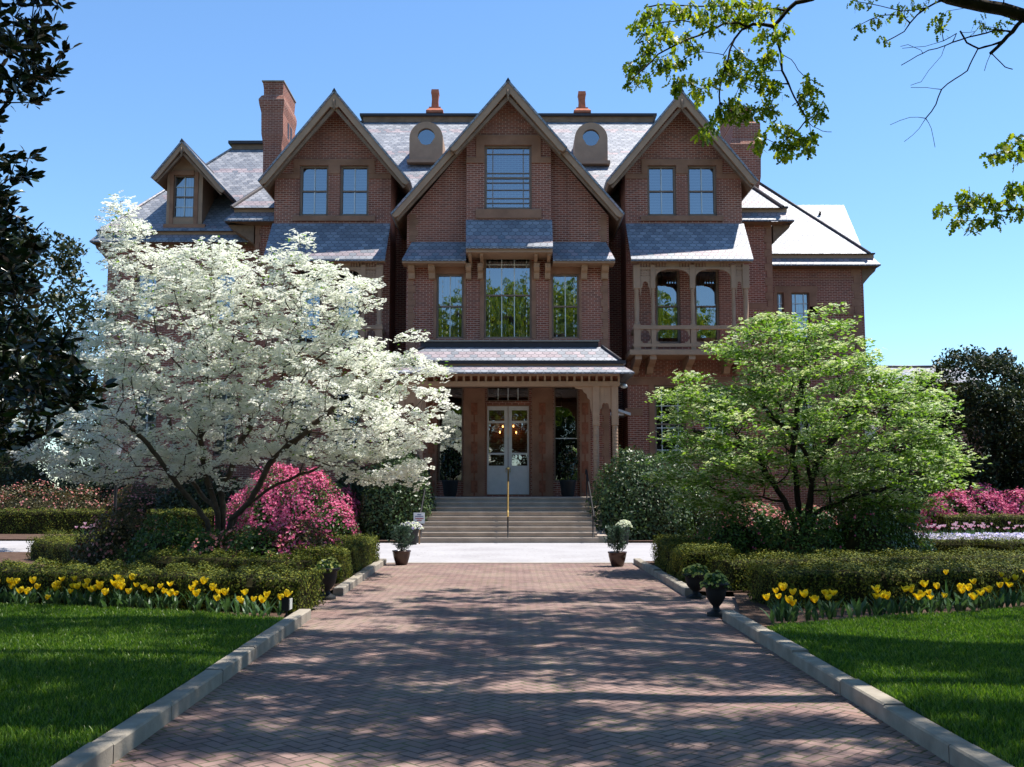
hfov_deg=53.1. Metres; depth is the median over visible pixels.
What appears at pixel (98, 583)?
tulip
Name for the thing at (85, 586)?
tulip
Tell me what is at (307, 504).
azalea
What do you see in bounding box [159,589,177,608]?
tulip
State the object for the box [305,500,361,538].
azalea
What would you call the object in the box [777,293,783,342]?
window
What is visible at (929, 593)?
tulip
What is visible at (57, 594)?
tulip
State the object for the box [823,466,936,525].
evergreen shrub
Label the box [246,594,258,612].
tulip plant
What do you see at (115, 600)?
tulip
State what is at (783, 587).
tulip
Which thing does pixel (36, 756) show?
lawn
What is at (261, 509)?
azalea
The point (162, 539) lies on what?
azalea
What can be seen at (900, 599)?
tulip plant
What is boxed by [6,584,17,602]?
tulip
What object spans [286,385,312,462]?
window
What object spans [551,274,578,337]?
window
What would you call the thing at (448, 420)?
window
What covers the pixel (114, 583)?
tulip
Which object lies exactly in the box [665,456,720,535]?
holly bush
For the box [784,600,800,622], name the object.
tulip
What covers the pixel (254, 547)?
azalea
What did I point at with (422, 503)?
handrail
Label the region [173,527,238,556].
azalea
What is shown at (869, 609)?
tulip plant
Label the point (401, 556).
potted conifer
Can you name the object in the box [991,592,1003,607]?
tulip plant
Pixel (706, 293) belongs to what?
window
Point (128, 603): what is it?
tulip
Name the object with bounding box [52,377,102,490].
broadleaf tree
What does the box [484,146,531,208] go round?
window
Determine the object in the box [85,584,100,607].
tulip
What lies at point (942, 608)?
tulip
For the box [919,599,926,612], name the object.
tulip plant
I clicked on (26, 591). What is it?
tulip
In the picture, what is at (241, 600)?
tulip
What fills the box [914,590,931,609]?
tulip
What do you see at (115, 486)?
lamp post
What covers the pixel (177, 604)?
tulip plant
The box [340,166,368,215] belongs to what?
window
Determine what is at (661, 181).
window
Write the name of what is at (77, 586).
tulip
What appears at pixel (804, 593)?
tulip
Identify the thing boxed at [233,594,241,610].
tulip plant
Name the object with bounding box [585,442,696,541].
holly bush
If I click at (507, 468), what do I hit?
handrail
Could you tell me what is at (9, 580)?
tulip
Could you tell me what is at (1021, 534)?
pansies
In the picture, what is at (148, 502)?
azalea
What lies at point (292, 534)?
azalea
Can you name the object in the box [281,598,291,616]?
garden spotlight
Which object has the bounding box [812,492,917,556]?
azalea
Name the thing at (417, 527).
flower pot
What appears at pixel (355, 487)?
evergreen shrub
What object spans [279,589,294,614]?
tulip
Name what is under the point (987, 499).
azalea
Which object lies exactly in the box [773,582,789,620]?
tulip
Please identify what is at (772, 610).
tulip
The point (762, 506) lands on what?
azalea
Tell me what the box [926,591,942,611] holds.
tulip plant
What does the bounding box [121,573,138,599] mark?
tulip
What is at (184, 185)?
window
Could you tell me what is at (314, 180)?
window
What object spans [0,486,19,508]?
azalea
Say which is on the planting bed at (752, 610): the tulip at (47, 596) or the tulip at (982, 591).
the tulip at (982, 591)
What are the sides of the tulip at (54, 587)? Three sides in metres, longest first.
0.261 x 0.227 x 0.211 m
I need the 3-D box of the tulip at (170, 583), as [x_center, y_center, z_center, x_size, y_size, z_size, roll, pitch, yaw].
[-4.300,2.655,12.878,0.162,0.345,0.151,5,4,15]
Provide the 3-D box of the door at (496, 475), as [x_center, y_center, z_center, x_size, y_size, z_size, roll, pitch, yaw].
[-0.542,2.487,38.222,0.766,3.280,0.050,0,-6,0]
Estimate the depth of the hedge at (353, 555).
18.37 m
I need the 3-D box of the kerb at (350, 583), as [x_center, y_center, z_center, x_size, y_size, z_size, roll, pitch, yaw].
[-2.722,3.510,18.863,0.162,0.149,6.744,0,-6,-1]
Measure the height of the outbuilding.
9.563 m
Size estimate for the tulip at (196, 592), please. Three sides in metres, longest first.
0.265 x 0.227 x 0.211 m
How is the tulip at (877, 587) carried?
on the planting bed at (752, 610)
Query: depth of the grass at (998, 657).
8.81 m
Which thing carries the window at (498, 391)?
in the brick mansion
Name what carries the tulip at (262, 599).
on the planting bed at (274, 614)
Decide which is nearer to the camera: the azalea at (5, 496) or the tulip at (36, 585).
the tulip at (36, 585)
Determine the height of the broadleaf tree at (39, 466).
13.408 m
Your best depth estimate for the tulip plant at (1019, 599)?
13.31 m
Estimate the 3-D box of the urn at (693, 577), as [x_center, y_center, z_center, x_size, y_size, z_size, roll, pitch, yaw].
[2.722,2.923,15.184,0.431,0.517,0.466,0,-6,0]
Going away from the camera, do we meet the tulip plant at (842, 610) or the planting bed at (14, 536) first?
the tulip plant at (842, 610)
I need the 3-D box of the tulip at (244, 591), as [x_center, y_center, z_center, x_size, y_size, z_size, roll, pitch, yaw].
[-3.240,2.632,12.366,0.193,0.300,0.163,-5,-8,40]
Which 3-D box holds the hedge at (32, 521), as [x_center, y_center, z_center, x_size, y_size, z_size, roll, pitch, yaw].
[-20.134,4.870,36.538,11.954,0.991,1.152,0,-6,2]
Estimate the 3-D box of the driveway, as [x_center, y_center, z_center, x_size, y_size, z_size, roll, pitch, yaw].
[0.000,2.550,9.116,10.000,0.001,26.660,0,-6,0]
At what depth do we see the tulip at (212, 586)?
12.56 m
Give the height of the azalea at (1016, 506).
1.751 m
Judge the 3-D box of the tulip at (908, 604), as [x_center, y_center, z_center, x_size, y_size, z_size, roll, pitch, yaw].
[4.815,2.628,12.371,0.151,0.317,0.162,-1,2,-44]
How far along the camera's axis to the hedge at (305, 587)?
13.41 m
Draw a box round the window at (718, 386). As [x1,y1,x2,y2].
[703,385,729,461]
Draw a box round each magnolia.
[0,0,119,456]
[0,211,126,474]
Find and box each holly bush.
[358,437,437,539]
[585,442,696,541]
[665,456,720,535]
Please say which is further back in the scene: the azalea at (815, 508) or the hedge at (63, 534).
the azalea at (815, 508)
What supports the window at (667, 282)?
in the brick mansion
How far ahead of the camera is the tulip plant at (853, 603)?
12.36 m
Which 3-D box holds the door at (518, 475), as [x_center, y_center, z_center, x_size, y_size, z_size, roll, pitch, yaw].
[0.248,2.484,38.186,0.766,3.280,0.122,0,-6,0]
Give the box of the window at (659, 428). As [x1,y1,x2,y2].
[654,385,685,462]
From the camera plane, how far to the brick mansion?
39.62 m
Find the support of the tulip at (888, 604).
on the planting bed at (752, 610)
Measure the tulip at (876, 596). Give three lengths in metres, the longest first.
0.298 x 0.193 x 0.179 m
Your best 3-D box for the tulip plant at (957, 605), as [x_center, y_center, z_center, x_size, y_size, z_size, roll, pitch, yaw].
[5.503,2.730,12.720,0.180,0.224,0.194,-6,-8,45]
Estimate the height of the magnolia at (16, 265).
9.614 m
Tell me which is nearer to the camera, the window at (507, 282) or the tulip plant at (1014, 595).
the tulip plant at (1014, 595)
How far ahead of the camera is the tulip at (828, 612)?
11.83 m
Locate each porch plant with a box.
[439,447,460,496]
[557,446,578,496]
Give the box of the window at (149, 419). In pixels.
[135,389,157,450]
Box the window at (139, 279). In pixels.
[135,273,156,318]
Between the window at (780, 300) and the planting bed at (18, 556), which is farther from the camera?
the window at (780, 300)
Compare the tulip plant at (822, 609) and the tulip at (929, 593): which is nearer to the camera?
the tulip plant at (822, 609)
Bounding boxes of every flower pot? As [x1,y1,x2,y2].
[401,521,423,544]
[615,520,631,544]
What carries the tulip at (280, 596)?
on the planting bed at (274, 614)
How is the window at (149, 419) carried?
in the brick mansion
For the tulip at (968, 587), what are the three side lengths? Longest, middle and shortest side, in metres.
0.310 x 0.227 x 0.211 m
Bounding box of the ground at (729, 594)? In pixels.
[0,491,750,618]
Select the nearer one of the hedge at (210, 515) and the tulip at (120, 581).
the tulip at (120, 581)
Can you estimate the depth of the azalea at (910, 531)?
20.04 m
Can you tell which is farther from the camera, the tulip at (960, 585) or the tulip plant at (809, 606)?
the tulip at (960, 585)
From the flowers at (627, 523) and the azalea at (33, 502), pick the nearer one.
the flowers at (627, 523)
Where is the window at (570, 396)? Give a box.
[554,388,578,480]
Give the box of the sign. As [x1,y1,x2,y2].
[414,513,424,543]
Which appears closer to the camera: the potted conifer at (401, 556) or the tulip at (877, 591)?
the tulip at (877, 591)
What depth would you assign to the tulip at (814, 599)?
11.75 m
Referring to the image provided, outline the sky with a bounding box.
[0,0,1023,490]
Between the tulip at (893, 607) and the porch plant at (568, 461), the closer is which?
the tulip at (893, 607)
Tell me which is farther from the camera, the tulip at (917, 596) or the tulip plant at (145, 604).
the tulip plant at (145, 604)
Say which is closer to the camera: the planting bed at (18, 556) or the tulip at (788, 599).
the tulip at (788, 599)
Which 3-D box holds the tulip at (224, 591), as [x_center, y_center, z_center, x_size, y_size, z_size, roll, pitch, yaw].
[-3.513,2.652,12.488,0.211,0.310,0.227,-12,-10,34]
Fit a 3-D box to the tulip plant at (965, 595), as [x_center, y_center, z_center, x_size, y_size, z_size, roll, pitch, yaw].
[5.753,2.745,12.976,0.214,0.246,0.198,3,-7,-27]
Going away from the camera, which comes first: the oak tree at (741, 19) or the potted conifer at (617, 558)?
the oak tree at (741, 19)
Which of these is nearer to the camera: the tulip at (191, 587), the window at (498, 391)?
the tulip at (191, 587)
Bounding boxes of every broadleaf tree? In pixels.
[0,317,73,481]
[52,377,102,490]
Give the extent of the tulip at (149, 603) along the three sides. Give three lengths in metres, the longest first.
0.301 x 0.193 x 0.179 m
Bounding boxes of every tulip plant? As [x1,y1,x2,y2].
[36,588,50,602]
[143,595,151,607]
[154,595,168,608]
[172,596,183,609]
[191,598,203,611]
[204,597,219,612]
[220,597,234,612]
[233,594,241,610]
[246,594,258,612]
[250,601,265,612]
[794,599,811,620]
[810,601,826,619]
[817,596,834,618]
[829,597,844,617]
[839,605,844,616]
[842,600,860,617]
[846,598,865,617]
[850,597,861,610]
[854,597,868,614]
[866,598,878,614]
[890,596,904,613]
[899,597,913,614]
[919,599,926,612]
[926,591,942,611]
[940,594,954,611]
[948,595,964,611]
[953,590,967,608]
[974,592,991,609]
[982,593,996,608]
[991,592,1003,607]
[1009,590,1023,606]
[1011,589,1020,606]
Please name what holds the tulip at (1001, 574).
on the planting bed at (752, 610)
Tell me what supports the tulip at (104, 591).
on the planting bed at (274, 614)
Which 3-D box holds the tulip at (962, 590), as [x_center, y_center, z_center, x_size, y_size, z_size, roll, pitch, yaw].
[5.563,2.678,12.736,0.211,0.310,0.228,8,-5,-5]
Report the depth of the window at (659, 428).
40.09 m
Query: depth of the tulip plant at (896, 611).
12.57 m
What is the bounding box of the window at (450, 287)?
[436,274,463,337]
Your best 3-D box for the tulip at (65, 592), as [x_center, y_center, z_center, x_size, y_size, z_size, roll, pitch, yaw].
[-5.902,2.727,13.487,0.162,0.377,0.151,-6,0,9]
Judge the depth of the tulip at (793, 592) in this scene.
11.72 m
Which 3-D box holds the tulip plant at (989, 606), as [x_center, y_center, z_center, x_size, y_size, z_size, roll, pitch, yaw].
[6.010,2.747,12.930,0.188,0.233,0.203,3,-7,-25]
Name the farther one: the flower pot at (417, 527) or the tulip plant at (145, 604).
the flower pot at (417, 527)
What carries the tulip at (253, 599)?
on the planting bed at (274, 614)
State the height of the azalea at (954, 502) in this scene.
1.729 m
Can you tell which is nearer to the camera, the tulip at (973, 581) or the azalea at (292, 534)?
the tulip at (973, 581)
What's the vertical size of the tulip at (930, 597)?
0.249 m
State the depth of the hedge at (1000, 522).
36.83 m
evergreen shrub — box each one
[0,437,72,500]
[41,465,136,507]
[152,457,244,511]
[335,464,375,519]
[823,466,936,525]
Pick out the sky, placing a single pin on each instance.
(146, 76)
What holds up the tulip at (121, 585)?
on the planting bed at (274, 614)
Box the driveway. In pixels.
[109,563,953,766]
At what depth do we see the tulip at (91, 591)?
13.20 m
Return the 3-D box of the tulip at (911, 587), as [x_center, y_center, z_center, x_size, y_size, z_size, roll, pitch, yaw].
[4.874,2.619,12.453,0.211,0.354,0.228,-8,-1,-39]
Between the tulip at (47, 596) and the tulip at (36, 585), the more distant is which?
the tulip at (36, 585)
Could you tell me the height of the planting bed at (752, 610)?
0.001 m
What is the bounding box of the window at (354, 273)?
[336,270,360,342]
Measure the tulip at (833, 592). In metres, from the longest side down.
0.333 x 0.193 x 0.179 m
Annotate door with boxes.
[487,406,507,493]
[508,406,528,493]
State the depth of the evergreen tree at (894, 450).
46.56 m
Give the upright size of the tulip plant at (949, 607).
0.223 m
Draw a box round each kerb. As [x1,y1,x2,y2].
[51,609,310,766]
[333,559,386,595]
[633,558,691,596]
[722,610,1013,766]
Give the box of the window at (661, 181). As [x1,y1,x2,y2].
[647,166,675,215]
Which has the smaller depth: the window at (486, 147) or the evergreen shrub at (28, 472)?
the window at (486, 147)
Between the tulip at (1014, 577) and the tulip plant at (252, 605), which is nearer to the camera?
the tulip plant at (252, 605)
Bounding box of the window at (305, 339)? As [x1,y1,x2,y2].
[297,270,321,342]
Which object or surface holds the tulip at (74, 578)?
on the planting bed at (274, 614)
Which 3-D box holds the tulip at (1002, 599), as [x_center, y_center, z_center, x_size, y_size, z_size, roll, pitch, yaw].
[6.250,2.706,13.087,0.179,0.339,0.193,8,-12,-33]
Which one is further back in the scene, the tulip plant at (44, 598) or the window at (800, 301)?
the window at (800, 301)
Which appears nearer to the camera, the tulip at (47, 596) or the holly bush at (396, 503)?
the tulip at (47, 596)
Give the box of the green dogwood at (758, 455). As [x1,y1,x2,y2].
[637,302,991,530]
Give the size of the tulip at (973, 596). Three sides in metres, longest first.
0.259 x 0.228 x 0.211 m
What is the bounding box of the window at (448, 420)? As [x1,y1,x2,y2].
[437,388,462,480]
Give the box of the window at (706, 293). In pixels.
[694,270,718,342]
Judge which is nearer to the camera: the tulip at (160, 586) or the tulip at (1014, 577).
the tulip at (160, 586)
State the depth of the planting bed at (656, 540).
31.40 m
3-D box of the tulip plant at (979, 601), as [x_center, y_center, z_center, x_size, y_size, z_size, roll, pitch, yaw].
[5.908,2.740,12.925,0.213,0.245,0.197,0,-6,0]
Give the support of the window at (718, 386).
in the brick mansion
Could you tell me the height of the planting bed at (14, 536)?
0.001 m
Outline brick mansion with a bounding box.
[89,78,880,526]
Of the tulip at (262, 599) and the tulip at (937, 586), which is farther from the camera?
the tulip at (937, 586)
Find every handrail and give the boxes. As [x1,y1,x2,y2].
[420,469,429,537]
[506,467,509,537]
[585,469,594,537]
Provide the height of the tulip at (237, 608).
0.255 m
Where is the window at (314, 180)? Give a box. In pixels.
[300,166,328,215]
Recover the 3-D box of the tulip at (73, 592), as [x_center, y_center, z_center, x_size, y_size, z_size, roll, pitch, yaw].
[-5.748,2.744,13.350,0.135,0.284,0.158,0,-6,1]
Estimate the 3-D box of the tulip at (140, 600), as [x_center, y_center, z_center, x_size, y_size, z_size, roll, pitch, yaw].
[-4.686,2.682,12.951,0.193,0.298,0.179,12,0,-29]
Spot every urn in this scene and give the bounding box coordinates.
[313,556,340,599]
[681,563,709,598]
[699,570,730,616]
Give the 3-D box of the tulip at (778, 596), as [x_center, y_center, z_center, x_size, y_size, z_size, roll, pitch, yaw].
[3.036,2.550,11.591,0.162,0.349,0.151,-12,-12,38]
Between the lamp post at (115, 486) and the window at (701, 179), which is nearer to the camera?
the lamp post at (115, 486)
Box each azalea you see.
[0,479,86,511]
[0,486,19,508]
[52,484,124,511]
[66,503,172,568]
[95,480,168,527]
[123,508,205,569]
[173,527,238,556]
[209,522,290,558]
[214,490,256,531]
[234,462,310,536]
[256,515,343,558]
[270,466,347,532]
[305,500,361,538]
[319,484,362,537]
[688,502,776,558]
[719,499,780,529]
[744,506,790,538]
[752,509,852,558]
[793,503,837,535]
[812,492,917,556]
[854,494,938,555]
[916,489,990,530]
[961,483,1015,516]
[994,486,1023,516]
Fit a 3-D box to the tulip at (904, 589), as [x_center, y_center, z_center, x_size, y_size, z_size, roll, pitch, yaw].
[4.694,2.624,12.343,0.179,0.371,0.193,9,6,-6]
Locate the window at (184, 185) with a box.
[174,176,194,216]
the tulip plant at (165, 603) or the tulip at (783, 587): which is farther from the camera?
the tulip plant at (165, 603)
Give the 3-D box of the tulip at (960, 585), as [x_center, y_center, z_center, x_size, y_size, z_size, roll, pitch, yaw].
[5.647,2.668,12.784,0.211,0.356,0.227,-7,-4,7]
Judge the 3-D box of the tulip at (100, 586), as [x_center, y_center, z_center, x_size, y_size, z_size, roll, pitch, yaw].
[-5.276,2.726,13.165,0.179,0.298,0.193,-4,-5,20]
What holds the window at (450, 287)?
in the brick mansion
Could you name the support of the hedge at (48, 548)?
on the planting bed at (18, 556)
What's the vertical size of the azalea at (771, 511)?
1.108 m
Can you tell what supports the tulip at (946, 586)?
on the planting bed at (752, 610)
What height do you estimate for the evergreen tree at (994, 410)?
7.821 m
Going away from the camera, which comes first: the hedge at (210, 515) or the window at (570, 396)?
the hedge at (210, 515)
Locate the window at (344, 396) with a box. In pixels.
[330,385,361,462]
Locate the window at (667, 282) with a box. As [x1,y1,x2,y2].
[655,270,680,342]
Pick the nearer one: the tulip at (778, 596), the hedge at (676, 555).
the tulip at (778, 596)
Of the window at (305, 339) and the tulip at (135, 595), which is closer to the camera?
the tulip at (135, 595)
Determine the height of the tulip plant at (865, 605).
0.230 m
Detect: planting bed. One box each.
[0,534,393,540]
[0,552,355,590]
[2,602,285,617]
[608,529,1023,540]
[646,561,749,591]
[734,593,1023,626]
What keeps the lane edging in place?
on the lane
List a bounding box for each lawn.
[0,606,269,766]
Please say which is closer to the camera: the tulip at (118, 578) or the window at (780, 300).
the tulip at (118, 578)
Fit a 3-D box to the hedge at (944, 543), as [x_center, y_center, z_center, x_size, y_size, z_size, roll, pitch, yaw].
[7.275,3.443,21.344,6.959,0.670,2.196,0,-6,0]
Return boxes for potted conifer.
[388,524,414,564]
[603,525,632,566]
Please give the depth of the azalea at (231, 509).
33.56 m
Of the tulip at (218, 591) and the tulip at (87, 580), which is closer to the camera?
the tulip at (218, 591)
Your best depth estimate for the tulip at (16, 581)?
13.51 m
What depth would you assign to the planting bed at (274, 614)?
12.72 m
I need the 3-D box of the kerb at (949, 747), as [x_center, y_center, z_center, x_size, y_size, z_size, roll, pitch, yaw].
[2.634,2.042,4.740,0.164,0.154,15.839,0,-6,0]
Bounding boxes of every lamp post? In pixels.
[110,434,125,527]
[862,419,878,522]
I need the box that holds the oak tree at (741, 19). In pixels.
[622,0,1023,235]
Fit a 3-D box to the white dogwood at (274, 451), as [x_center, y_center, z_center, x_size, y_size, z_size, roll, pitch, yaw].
[-5.384,-0.034,19.614,8.764,7.254,4.094,0,-6,0]
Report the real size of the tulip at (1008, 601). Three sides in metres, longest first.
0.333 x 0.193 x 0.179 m
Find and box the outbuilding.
[866,365,983,507]
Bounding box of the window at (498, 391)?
[487,388,528,400]
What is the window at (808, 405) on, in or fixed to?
in the brick mansion
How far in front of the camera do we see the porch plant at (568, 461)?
37.14 m
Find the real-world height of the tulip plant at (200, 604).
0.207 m
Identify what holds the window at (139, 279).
in the brick mansion
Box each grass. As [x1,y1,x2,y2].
[766,605,1023,766]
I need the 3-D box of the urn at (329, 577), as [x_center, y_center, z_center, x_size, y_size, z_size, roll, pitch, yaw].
[-2.714,2.850,15.033,0.414,0.632,0.424,0,-6,0]
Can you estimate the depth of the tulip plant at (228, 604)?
12.53 m
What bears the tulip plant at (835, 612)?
on the planting bed at (752, 610)
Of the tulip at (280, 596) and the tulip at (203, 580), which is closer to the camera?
the tulip at (280, 596)
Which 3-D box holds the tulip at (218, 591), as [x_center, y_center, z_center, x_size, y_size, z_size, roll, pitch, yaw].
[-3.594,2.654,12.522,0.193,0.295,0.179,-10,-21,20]
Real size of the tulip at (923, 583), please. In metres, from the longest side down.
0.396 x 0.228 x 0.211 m
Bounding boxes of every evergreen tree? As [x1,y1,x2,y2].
[868,385,956,496]
[908,344,1023,503]
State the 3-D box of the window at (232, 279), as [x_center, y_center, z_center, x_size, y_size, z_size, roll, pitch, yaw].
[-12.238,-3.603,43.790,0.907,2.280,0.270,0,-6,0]
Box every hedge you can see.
[0,507,112,533]
[0,557,329,613]
[25,534,328,573]
[43,528,338,545]
[148,507,227,533]
[289,532,379,583]
[650,532,739,582]
[705,546,1023,591]
[706,532,1023,555]
[741,554,1023,608]
[934,512,1023,532]
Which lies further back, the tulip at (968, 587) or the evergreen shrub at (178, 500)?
the evergreen shrub at (178, 500)
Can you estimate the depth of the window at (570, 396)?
39.03 m
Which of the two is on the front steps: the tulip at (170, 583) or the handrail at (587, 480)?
the handrail at (587, 480)
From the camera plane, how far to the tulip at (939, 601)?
12.68 m
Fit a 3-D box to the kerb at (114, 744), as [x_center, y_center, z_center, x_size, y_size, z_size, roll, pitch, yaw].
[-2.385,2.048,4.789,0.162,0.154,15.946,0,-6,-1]
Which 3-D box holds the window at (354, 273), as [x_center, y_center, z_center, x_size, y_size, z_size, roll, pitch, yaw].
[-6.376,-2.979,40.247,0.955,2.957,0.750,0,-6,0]
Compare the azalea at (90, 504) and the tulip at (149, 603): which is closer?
the tulip at (149, 603)
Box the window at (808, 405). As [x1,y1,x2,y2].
[797,394,814,455]
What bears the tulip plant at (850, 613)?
on the planting bed at (752, 610)
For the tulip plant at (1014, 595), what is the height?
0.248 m
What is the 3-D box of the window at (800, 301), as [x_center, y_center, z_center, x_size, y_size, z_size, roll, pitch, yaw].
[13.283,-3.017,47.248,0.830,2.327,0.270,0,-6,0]
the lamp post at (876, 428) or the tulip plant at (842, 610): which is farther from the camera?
the lamp post at (876, 428)
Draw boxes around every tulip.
[2,577,17,602]
[4,580,15,602]
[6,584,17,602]
[9,586,26,604]
[10,578,25,603]
[20,588,35,605]
[23,576,36,603]
[24,587,31,603]
[30,583,43,602]
[42,594,54,604]
[48,580,61,602]
[48,585,61,603]
[59,576,67,604]
[66,589,76,605]
[68,583,77,604]
[69,576,80,603]
[70,582,86,604]
[78,582,90,604]
[82,585,98,604]
[84,578,93,606]
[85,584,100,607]
[91,584,104,606]
[92,580,103,605]
[100,588,116,607]
[107,579,119,605]
[108,585,120,608]
[109,574,121,596]
[111,577,125,606]
[115,582,133,607]
[116,579,127,605]
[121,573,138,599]
[122,588,136,607]
[127,582,138,606]
[135,584,148,606]
[144,587,158,608]
[155,583,165,604]
[158,588,167,608]
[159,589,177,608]
[165,581,173,605]
[167,591,178,610]
[182,585,194,610]
[185,589,203,610]
[189,580,201,610]
[196,576,210,602]
[206,583,221,611]
[208,594,224,613]
[212,589,226,608]
[220,588,235,611]
[235,596,246,613]
[238,589,251,611]
[238,598,250,615]
[247,596,260,616]
[253,595,271,615]
[262,591,275,615]
[272,593,283,615]
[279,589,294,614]
[759,593,774,622]
[769,588,781,621]
[771,583,787,621]
[772,593,783,623]
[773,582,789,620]
[777,595,795,622]
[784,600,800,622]
[787,588,801,620]
[796,589,811,619]
[807,595,826,621]
[820,594,836,619]
[821,589,839,618]
[823,589,840,615]
[868,585,881,615]
[868,593,884,616]
[872,588,885,613]
[878,590,890,614]
[882,591,895,614]
[895,586,910,613]
[900,584,917,613]
[906,588,913,612]
[908,593,927,613]
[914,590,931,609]
[920,580,936,611]
[922,589,934,609]
[925,594,937,613]
[931,583,946,610]
[933,583,941,610]
[936,593,949,610]
[940,569,953,601]
[950,586,969,610]
[955,583,971,610]
[959,583,977,607]
[967,578,979,607]
[968,592,984,611]
[972,588,991,609]
[983,586,1000,609]
[992,572,1003,598]
[993,582,1006,607]
[1001,582,1016,607]
[1002,577,1011,598]
[1009,574,1023,596]
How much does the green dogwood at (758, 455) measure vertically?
5.233 m
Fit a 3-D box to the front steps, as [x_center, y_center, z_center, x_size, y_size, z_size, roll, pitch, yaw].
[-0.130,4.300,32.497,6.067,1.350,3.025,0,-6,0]
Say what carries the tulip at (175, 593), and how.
on the planting bed at (274, 614)
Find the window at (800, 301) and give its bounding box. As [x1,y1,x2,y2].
[791,293,809,340]
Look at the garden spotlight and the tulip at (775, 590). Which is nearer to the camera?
the tulip at (775, 590)
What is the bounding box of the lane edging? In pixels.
[388,562,631,562]
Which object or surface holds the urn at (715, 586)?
on the driveway
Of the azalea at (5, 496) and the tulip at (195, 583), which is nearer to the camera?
the tulip at (195, 583)
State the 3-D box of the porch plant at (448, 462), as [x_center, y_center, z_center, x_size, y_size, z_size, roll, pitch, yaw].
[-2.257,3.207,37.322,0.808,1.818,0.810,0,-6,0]
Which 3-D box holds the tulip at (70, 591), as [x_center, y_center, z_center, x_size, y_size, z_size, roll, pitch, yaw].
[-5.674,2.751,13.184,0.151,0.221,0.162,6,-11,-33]
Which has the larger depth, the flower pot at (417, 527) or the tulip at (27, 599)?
the flower pot at (417, 527)
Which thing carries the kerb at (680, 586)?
on the ground at (729, 594)
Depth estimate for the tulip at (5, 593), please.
13.52 m
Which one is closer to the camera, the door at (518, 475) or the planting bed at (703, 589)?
the planting bed at (703, 589)
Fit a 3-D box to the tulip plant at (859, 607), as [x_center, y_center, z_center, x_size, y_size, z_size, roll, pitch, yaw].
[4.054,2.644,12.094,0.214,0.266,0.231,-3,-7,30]
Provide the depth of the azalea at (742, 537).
19.27 m
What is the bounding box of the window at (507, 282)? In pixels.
[484,259,531,337]
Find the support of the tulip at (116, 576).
on the planting bed at (274, 614)
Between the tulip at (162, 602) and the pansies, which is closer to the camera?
the tulip at (162, 602)
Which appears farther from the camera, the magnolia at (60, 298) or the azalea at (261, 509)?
the azalea at (261, 509)
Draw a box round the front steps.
[417,497,606,542]
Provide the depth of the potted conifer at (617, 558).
21.39 m
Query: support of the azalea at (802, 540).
on the planting bed at (703, 589)
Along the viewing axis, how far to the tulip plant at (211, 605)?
12.52 m
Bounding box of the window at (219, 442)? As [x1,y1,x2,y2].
[214,389,235,455]
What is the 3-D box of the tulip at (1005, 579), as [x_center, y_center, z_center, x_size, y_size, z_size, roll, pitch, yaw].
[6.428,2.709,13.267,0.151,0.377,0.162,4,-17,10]
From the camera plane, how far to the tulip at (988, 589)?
13.00 m
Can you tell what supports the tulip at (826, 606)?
on the planting bed at (752, 610)
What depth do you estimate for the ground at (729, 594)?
31.77 m
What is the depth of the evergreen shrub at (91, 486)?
40.43 m
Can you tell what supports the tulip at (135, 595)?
on the planting bed at (274, 614)
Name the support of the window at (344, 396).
in the brick mansion
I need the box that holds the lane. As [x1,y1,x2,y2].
[0,541,657,562]
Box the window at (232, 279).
[215,273,235,318]
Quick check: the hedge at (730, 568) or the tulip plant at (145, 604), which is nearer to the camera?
the tulip plant at (145, 604)
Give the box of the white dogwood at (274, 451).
[6,190,459,543]
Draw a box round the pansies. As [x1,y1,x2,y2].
[914,532,1023,539]
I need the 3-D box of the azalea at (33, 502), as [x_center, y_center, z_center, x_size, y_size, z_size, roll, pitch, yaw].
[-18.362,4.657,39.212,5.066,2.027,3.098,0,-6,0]
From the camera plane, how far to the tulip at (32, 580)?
13.48 m
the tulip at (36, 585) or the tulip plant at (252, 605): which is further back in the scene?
the tulip at (36, 585)
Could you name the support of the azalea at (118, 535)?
on the planting bed at (18, 556)
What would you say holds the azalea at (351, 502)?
on the planting bed at (14, 536)
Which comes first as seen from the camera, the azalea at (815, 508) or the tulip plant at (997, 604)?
the tulip plant at (997, 604)
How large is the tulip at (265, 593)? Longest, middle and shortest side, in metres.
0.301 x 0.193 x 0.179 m
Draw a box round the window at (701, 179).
[687,166,716,215]
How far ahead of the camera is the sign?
30.34 m
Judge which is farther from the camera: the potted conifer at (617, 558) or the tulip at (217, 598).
the potted conifer at (617, 558)
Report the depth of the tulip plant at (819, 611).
11.89 m

